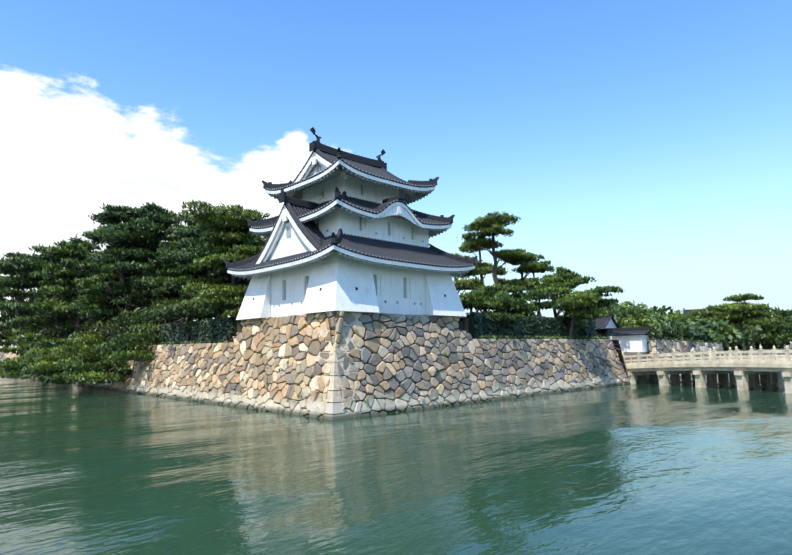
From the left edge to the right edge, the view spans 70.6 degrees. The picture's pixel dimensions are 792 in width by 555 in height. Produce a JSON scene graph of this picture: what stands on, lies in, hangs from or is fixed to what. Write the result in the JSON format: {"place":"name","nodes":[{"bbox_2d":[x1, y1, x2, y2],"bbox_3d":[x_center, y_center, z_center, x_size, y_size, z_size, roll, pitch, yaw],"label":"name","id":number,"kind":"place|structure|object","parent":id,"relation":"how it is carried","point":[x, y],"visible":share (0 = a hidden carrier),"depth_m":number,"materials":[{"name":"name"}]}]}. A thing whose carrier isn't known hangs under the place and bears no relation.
{"place":"outdoors","nodes":[
{"label":"outdoors","id":0,"kind":"place"},
{"bbox_2d":[236,163,465,319],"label":"castle walls","id":1,"kind":"structure","parent":0,"point":[336,281],"depth_m":34.95,"materials":[{"name":"white paint"}]},
{"bbox_2d":[227,152,474,279],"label":"roof eaves","id":2,"kind":"object","parent":1,"relation":"attached to","point":[279,245],"visible":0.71,"depth_m":35.21,"materials":[{"name":"white paint"}]},
{"bbox_2d":[0,343,791,554],"bbox_3d":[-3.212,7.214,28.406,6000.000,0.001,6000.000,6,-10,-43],"label":"water","id":3,"kind":"structure","parent":0,"point":[651,468],"depth_m":15.68,"materials":[{"name":"green liquid"}]},
{"bbox_2d":[622,345,791,393],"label":"bridge","id":4,"kind":"structure","parent":3,"relation":"in","point":[775,367],"depth_m":45.59,"materials":[{"name":"stone"}]},
{"bbox_2d":[0,0,791,347],"label":"sky","id":5,"kind":"structure","parent":0,"point":[643,148],"materials":[{"name":"blue"}]},
{"bbox_2d":[237,313,791,349],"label":"castle ground","id":6,"kind":"structure","parent":0,"point":[464,320],"depth_m":38.86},
{"bbox_2d":[0,311,629,419],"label":"stone wall","id":7,"kind":"structure","parent":6,"relation":"on","point":[348,363],"depth_m":35.20,"materials":[{"name":"beige stone"}]},
{"bbox_2d":[224,127,477,271],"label":"turret roofs","id":8,"kind":"structure","parent":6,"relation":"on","point":[298,209],"depth_m":35.76,"materials":[{"name":"grey tile"}]},
{"bbox_2d":[160,317,595,343],"bbox_3d":[-1.037,4.315,44.795,39.177,1.500,12.209,0,-7,-3],"label":"fence","id":9,"kind":"object","parent":6,"relation":"on","point":[472,322],"visible":0.21,"depth_m":42.27,"materials":[{"name":"green"}]},
{"bbox_2d":[0,199,791,403],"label":"foliage trees","id":10,"kind":"object","parent":6,"relation":"on","point":[188,291],"visible":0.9,"depth_m":54.32,"materials":[{"name":"green plant"}]},
{"bbox_2d":[611,338,791,378],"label":"stone wall","id":11,"kind":"structure","parent":6,"relation":"on","point":[663,346],"depth_m":62.58,"materials":[{"name":"beige stone"}]},
{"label":"distant keep walls","id":12,"kind":"object","parent":6,"relation":"on","visible":0},
{"bbox_2d":[683,307,706,313],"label":"building","id":13,"kind":"structure","parent":12,"relation":"on","point":[684,311],"depth_m":283.56,"materials":[{"name":"tile"}]},
{"bbox_2d":[595,319,650,362],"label":"wall","id":14,"kind":"structure","parent":0,"point":[632,343],"depth_m":57.20,"materials":[{"name":"white paint"}]},
{"bbox_2d":[558,312,655,335],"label":"gate roofs","id":15,"kind":"structure","parent":14,"relation":"on","point":[602,323],"depth_m":58.99,"materials":[{"name":"grey tile"}]}
]}

